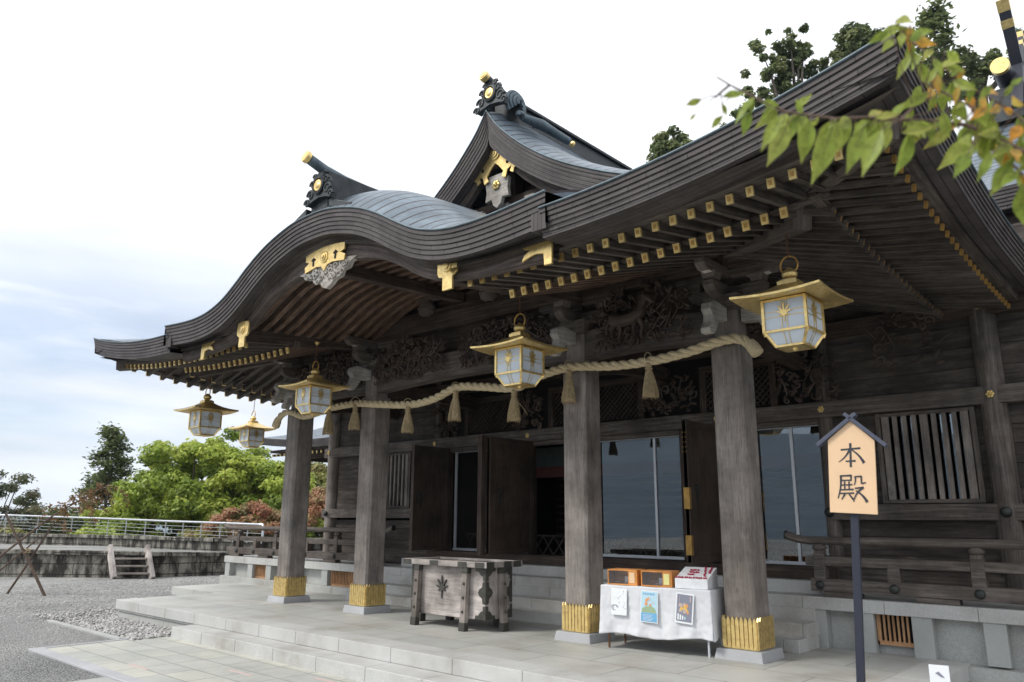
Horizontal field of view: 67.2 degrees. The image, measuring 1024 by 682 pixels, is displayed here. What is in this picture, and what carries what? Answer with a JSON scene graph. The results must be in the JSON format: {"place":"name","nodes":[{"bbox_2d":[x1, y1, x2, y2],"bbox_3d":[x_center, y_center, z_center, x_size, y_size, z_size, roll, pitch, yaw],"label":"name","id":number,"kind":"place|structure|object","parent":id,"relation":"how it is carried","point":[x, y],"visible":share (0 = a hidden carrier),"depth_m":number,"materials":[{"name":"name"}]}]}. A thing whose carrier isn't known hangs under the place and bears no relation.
{"place":"outdoors","nodes":[
{"label":"outdoors","id":0,"kind":"place"},
{"bbox_2d":[0,610,113,681],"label":"gravel ground","id":1,"kind":"structure","parent":0,"point":[19,662],"depth_m":11.39,"materials":[{"name":"grey gravel"}]},
{"bbox_2d":[72,677,117,681],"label":"approach path","id":2,"kind":"structure","parent":0,"point":[103,679],"depth_m":9.07,"materials":[{"name":"stone"}]},
{"bbox_2d":[0,576,218,631],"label":"scattered gravel","id":3,"kind":"structure","parent":0,"point":[106,595],"depth_m":19.59,"materials":[{"name":"grey gravel"}]},
{"bbox_2d":[0,512,219,622],"bbox_3d":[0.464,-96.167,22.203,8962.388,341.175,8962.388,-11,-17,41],"label":"ground","id":4,"kind":"structure","parent":0,"point":[5,582],"depth_m":20.29,"materials":[{"name":"grey gravel"}]},
{"bbox_2d":[0,526,26,532],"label":"green bush","id":5,"kind":"object","parent":4,"relation":"on","point":[8,529],"visible":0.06,"depth_m":39.96,"materials":[{"name":"green plant"}]},
{"bbox_2d":[0,469,51,532],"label":"broadleaf tree","id":6,"kind":"object","parent":4,"relation":"on","point":[25,502],"visible":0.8,"depth_m":42.95,"materials":[{"name":"green plant"}]},
{"bbox_2d":[0,512,52,595],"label":"pole tripod","id":7,"kind":"object","parent":4,"relation":"on","point":[29,563],"visible":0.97,"depth_m":19.34,"materials":[{"name":"brown wood"}]},
{"bbox_2d":[27,505,101,533],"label":"broadleaf tree","id":8,"kind":"object","parent":4,"relation":"on","point":[56,524],"visible":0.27,"depth_m":45.33,"materials":[{"name":"green plant"}]},
{"bbox_2d":[0,482,129,556],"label":"weeping sapling","id":9,"kind":"object","parent":4,"relation":"on","point":[89,492],"visible":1,"depth_m":19.37,"materials":[{"name":"green plant"}]},
{"bbox_2d":[56,421,137,533],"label":"conifer tree","id":10,"kind":"object","parent":4,"relation":"on","point":[114,438],"visible":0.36,"depth_m":48.00,"materials":[{"name":"green plant"}]},
{"bbox_2d":[46,620,148,638],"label":"kerb","id":11,"kind":"structure","parent":4,"relation":"on","point":[98,633],"depth_m":13.01,"materials":[{"name":"stone"}]},
{"bbox_2d":[32,607,171,640],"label":"gravel","id":12,"kind":"structure","parent":4,"relation":"on","point":[116,625],"depth_m":13.66,"materials":[{"name":"grey gravel"}]},
{"bbox_2d":[76,522,138,535],"bbox_3d":[-20.878,11.490,39.581,7.235,4.287,3.112,-11,-17,41],"label":"green bush","id":13,"kind":"object","parent":4,"relation":"on","point":[115,530],"visible":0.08,"depth_m":39.67,"materials":[{"name":"green plant"}]},
{"bbox_2d":[68,508,158,533],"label":"maple tree","id":14,"kind":"object","parent":4,"relation":"on","point":[88,520],"visible":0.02,"depth_m":44.51,"materials":[{"name":"green plant"}]},
{"bbox_2d":[0,549,252,577],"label":"retaining wall","id":15,"kind":"structure","parent":4,"relation":"on","point":[71,563],"depth_m":24.86,"materials":[{"name":"stone"}]},
{"bbox_2d":[106,544,154,578],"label":"wooden steps","id":16,"kind":"structure","parent":4,"relation":"on","point":[149,565],"depth_m":24.45,"materials":[{"name":"grey wood"}]},
{"bbox_2d":[118,595,186,626],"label":"terrace foundation wall","id":17,"kind":"structure","parent":4,"relation":"on","point":[150,620],"depth_m":13.77,"materials":[{"name":"grey stone"}]},
{"bbox_2d":[116,583,966,681],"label":"terrace floor","id":18,"kind":"structure","parent":17,"relation":"on","point":[635,658],"depth_m":9.55,"materials":[{"name":"stone"}]},
{"bbox_2d":[403,557,521,631],"bbox_3d":[-0.760,3.722,11.427,1.790,0.945,0.829,-11,-17,39],"label":"offering box","id":19,"kind":"object","parent":18,"relation":"on","point":[463,589],"visible":1,"depth_m":11.10,"materials":[{"name":"grey wood"}]},
{"bbox_2d":[608,633,722,657],"bbox_3d":[1.851,3.375,9.399,1.340,0.730,0.540,-8,-15,32],"label":"folding table","id":20,"kind":"object","parent":18,"relation":"on","point":[625,641],"visible":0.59,"depth_m":9.19,"materials":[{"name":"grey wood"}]},
{"bbox_2d":[599,584,724,642],"bbox_3d":[1.839,3.292,9.396,1.468,0.590,0.632,-8,-15,32],"label":"tablecloth","id":21,"kind":"object","parent":20,"relation":"on","point":[708,607],"visible":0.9,"depth_m":9.11,"materials":[{"name":"white fabric"}]},
{"bbox_2d":[611,588,626,615],"bbox_3d":[1.304,3.181,9.417,0.210,0.310,0.007,-7,-18,32],"label":"poster","id":22,"kind":"object","parent":21,"relation":"attached to","point":[618,601],"visible":1,"depth_m":9.42,"materials":[{"name":"paper"}]},
{"bbox_2d":[607,568,644,585],"bbox_3d":[1.435,2.953,9.664,0.400,0.185,0.264,-8,-15,32],"label":"display case","id":23,"kind":"object","parent":21,"relation":"on","point":[624,576],"visible":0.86,"depth_m":9.62,"materials":[{"name":"orange wood"}]},
{"bbox_2d":[640,590,657,623],"bbox_3d":[1.634,3.168,9.198,0.220,0.360,0.008,-6,-17,33],"label":"poster","id":24,"kind":"object","parent":21,"relation":"attached to","point":[649,608],"visible":1,"depth_m":9.20,"materials":[{"name":"paper"}]},
{"bbox_2d":[641,569,679,587],"bbox_3d":[1.812,2.900,9.424,0.400,0.185,0.264,-8,-15,32],"label":"display case","id":25,"kind":"object","parent":21,"relation":"on","point":[656,578],"visible":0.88,"depth_m":9.40,"materials":[{"name":"orange wood"}]},
{"bbox_2d":[675,592,693,624],"bbox_3d":[2.003,3.106,8.965,0.220,0.340,0.008,-2,-15,33],"label":"poster","id":26,"kind":"object","parent":21,"relation":"attached to","point":[684,606],"visible":1,"depth_m":8.96,"materials":[{"name":"paper"}]},
{"bbox_2d":[675,567,717,589],"bbox_3d":[2.203,2.827,9.230,0.400,0.243,0.360,-8,-15,32],"label":"sloping box","id":27,"kind":"object","parent":21,"relation":"on","point":[704,578],"visible":1,"depth_m":9.14,"materials":[{"name":"white plastic"}]},
{"bbox_2d":[115,598,970,681],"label":"terrace kerb","id":28,"kind":"structure","parent":17,"relation":"on","point":[476,666],"depth_m":9.33,"materials":[{"name":"stone"}]},
{"bbox_2d":[816,412,887,681],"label":"signboard","id":29,"kind":"object","parent":28,"relation":"on","point":[852,470],"visible":1,"depth_m":6.32,"materials":[{"name":"brown wood"}]},
{"bbox_2d":[94,425,284,536],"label":"maple tree","id":30,"kind":"object","parent":4,"relation":"on","point":[166,488],"visible":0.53,"depth_m":41.31,"materials":[{"name":"green plant"}]},
{"bbox_2d":[177,511,262,537],"bbox_3d":[-14.125,10.676,37.240,5.620,4.915,3.742,-11,-17,41],"label":"autumn shrub","id":31,"kind":"object","parent":4,"relation":"on","point":[187,533],"visible":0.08,"depth_m":36.69,"materials":[{"name":"green plant"}]},
{"bbox_2d":[200,499,312,537],"bbox_3d":[-11.869,9.889,34.863,5.362,5.379,3.941,-11,-17,41],"label":"autumn shrub","id":32,"kind":"object","parent":4,"relation":"on","point":[245,512],"visible":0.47,"depth_m":34.38,"materials":[{"name":"red plant"}]},
{"bbox_2d":[193,447,323,537],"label":"maple tree","id":33,"kind":"object","parent":4,"relation":"on","point":[273,470],"visible":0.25,"depth_m":40.38,"materials":[{"name":"green plant"}]},
{"bbox_2d":[261,427,328,462],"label":"side pavilion","id":34,"kind":"structure","parent":4,"relation":"on","point":[320,443],"depth_m":25.71,"materials":[{"name":"grey metal"}]},
{"bbox_2d":[307,486,325,526],"bbox_3d":[-7.901,9.770,36.543,4.924,6.398,5.156,-2,-13,10],"label":"autumn shrub","id":35,"kind":"object","parent":4,"relation":"on","point":[318,496],"visible":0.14,"depth_m":35.28,"materials":[{"name":"red plant"}]},
{"bbox_2d":[309,462,326,537],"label":"maple tree","id":36,"kind":"object","parent":4,"relation":"on","point":[319,470],"visible":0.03,"depth_m":46.45,"materials":[{"name":"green plant"}]},
{"bbox_2d":[93,32,1023,681],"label":"shrine hall","id":37,"kind":"structure","parent":4,"relation":"on","point":[583,250],"depth_m":10.43,"materials":[{"name":"brown wood"}]},
{"bbox_2d":[173,376,238,436],"bbox_3d":[-6.134,1.250,15.509,0.912,1.363,0.912,-11,-17,41],"label":"hanging lantern","id":38,"kind":"object","parent":37,"relation":"hanging from","point":[205,416],"visible":1,"depth_m":15.31,"materials":[{"name":"gold metal"}]},
{"bbox_2d":[228,399,275,447],"bbox_3d":[-6.652,2.104,19.805,0.874,1.306,0.874,-11,-17,41],"label":"hanging lantern","id":39,"kind":"object","parent":37,"relation":"hanging from","point":[252,431],"visible":0.94,"depth_m":19.61,"materials":[{"name":"gold metal"}]},
{"bbox_2d":[223,523,395,562],"bbox_3d":[-4.901,4.584,17.602,6.807,0.801,0.200,-11,-17,41],"label":"wooden railing","id":40,"kind":"object","parent":37,"relation":"on","point":[337,554],"visible":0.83,"depth_m":17.33,"materials":[{"name":"brown wood"}]},
{"bbox_2d":[278,341,349,415],"bbox_3d":[-3.346,0.636,13.093,0.855,1.278,0.855,-11,-17,41],"label":"hanging lantern","id":41,"kind":"object","parent":37,"relation":"hanging from","point":[313,395],"visible":1,"depth_m":12.91,"materials":[{"name":"gold metal"}]},
{"bbox_2d":[386,452,411,507],"bbox_3d":[-2.722,3.091,17.046,1.570,1.180,0.140,-11,-17,41],"label":"slatted window","id":42,"kind":"structure","parent":37,"relation":"in","point":[399,467],"depth_m":16.75,"materials":[{"name":"grey wood"}]},
{"bbox_2d":[409,445,449,550],"bbox_3d":[-1.613,3.105,15.306,0.107,2.020,0.960,-11,-17,41],"label":"door leaf","id":43,"kind":"structure","parent":37,"relation":"in","point":[428,529],"depth_m":15.26,"materials":[{"name":"brown wood"}]},
{"bbox_2d":[453,451,485,550],"bbox_3d":[-0.404,3.086,15.029,2.070,1.965,0.055,-11,-17,41],"label":"sliding door","id":44,"kind":"structure","parent":37,"relation":"in","point":[456,453],"depth_m":15.62,"materials":[{"name":"wood"}]},
{"bbox_2d":[486,436,533,554],"bbox_3d":[-0.010,2.753,13.748,0.107,2.020,1.180,-11,-17,41],"label":"door leaf","id":45,"kind":"structure","parent":37,"relation":"in","point":[510,462],"depth_m":13.69,"materials":[{"name":"brown wood"}]},
{"bbox_2d":[272,333,762,435],"bbox_3d":[-0.972,0.974,12.124,10.108,0.851,0.352,-11,-17,39],"label":"straw rope","id":46,"kind":"object","parent":37,"relation":"attached to","point":[753,347],"visible":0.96,"depth_m":10.95,"materials":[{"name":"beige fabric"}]},
{"bbox_2d":[470,297,568,388],"bbox_3d":[0.101,-0.049,10.109,0.912,1.363,0.912,-11,-17,41],"label":"hanging lantern","id":47,"kind":"object","parent":37,"relation":"hanging from","point":[519,354],"visible":0.88,"depth_m":9.91,"materials":[{"name":"gold metal"}]},
{"bbox_2d":[600,435,683,559],"bbox_3d":[2.126,2.583,12.799,1.750,1.965,0.055,-11,-17,41],"label":"sliding door","id":48,"kind":"structure","parent":37,"relation":"in","point":[658,556],"depth_m":12.59,"materials":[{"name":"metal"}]},
{"bbox_2d":[681,419,721,563],"bbox_3d":[2.834,2.200,11.294,0.112,2.020,1.100,-11,-17,41],"label":"door leaf","id":49,"kind":"structure","parent":37,"relation":"in","point":[700,472],"depth_m":11.15,"materials":[{"name":"brown wood"}]},
{"bbox_2d":[757,425,817,565],"bbox_3d":[4.040,2.203,11.111,1.110,1.965,0.055,-11,-17,41],"label":"window frame","id":50,"kind":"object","parent":37,"relation":"in","point":[799,545],"depth_m":11.07,"materials":[{"name":"metal"}]},
{"bbox_2d":[729,235,853,352],"bbox_3d":[2.788,-0.552,7.720,0.893,1.335,0.893,-11,-17,41],"label":"hanging lantern","id":51,"kind":"object","parent":37,"relation":"hanging from","point":[790,307],"visible":0.93,"depth_m":7.51,"materials":[{"name":"gold metal"}]},
{"bbox_2d":[783,530,1023,605],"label":"wooden railing","id":52,"kind":"object","parent":37,"relation":"on","point":[978,566],"visible":0.97,"depth_m":9.00,"materials":[{"name":"brown wood"}]},
{"bbox_2d":[874,406,987,503],"bbox_3d":[5.361,1.485,9.919,1.180,1.180,0.140,-11,-17,41],"label":"slatted window","id":53,"kind":"structure","parent":37,"relation":"in","point":[887,472],"depth_m":9.85,"materials":[{"name":"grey wood"}]},
{"bbox_2d":[646,125,692,162],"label":"cedar tree","id":54,"kind":"object","parent":4,"relation":"on","point":[663,143],"visible":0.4,"depth_m":44.18,"materials":[{"name":"green plant"}]},
{"bbox_2d":[719,23,842,126],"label":"cedar tree","id":55,"kind":"object","parent":4,"relation":"on","point":[785,70],"visible":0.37,"depth_m":44.47,"materials":[{"name":"green plant"}]},
{"bbox_2d":[831,21,884,60],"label":"cedar tree","id":56,"kind":"object","parent":4,"relation":"on","point":[857,36],"visible":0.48,"depth_m":43.99,"materials":[{"name":"green plant"}]},
{"bbox_2d":[928,664,949,681],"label":"notice card","id":57,"kind":"object","parent":4,"relation":"on","point":[938,673],"visible":1,"depth_m":5.54,"materials":[{"name":"paper"}]},
{"bbox_2d":[910,0,991,120],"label":"conifer tree","id":58,"kind":"object","parent":4,"relation":"on","point":[931,18],"visible":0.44,"depth_m":44.37,"materials":[{"name":"green plant"}]},
{"bbox_2d":[943,51,1009,107],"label":"cedar tree","id":59,"kind":"object","parent":4,"relation":"on","point":[982,66],"visible":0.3,"depth_m":43.92,"materials":[{"name":"green plant"}]},
{"bbox_2d":[971,0,1023,223],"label":"sanctuary","id":60,"kind":"structure","parent":4,"relation":"on","point":[1005,72],"depth_m":15.08,"materials":[{"name":"black metal"}]},
{"bbox_2d":[984,27,1023,57],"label":"cedar tree","id":61,"kind":"object","parent":4,"relation":"on","point":[996,49],"visible":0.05,"depth_m":44.49,"materials":[{"name":"green plant"}]},
{"bbox_2d":[0,544,225,551],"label":"terrace ground","id":62,"kind":"structure","parent":0,"point":[52,547],"depth_m":29.03,"materials":[{"name":"grey concrete"}]},
{"bbox_2d":[0,533,322,550],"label":"parapet wall","id":63,"kind":"structure","parent":62,"relation":"on","point":[195,543],"depth_m":31.00,"materials":[{"name":"stone"}]},
{"bbox_2d":[0,514,263,543],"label":"metal railing","id":64,"kind":"object","parent":63,"relation":"on","point":[201,522],"visible":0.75,"depth_m":31.22,"materials":[{"name":"metal"}]},
{"bbox_2d":[46,636,359,681],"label":"forecourt pavement","id":65,"kind":"structure","parent":0,"point":[166,659],"depth_m":10.14,"materials":[{"name":"grey stone"}]},
{"bbox_2d":[28,636,146,681],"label":"border kerb","id":66,"kind":"structure","parent":65,"relation":"on","point":[91,667],"depth_m":10.03,"materials":[{"name":"stone"}]},
{"bbox_2d":[127,664,334,681],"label":"path marking","id":67,"kind":"object","parent":65,"relation":"on","point":[144,668],"visible":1,"depth_m":9.53,"materials":[{"name":"white"}]},
{"bbox_2d":[171,624,487,681],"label":"terrace step kerb","id":68,"kind":"structure","parent":65,"relation":"on","point":[353,667],"depth_m":9.87,"materials":[{"name":"stone"}]},
{"bbox_2d":[0,0,1023,513],"label":"sky","id":69,"kind":"structure","parent":0,"point":[150,150],"materials":[{"name":"white"}]},
{"bbox_2d":[686,15,1023,225],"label":"cherry branch","id":70,"kind":"object","parent":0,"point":[869,139],"visible":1,"depth_m":1.63,"materials":[{"name":"green plant"}]}
]}

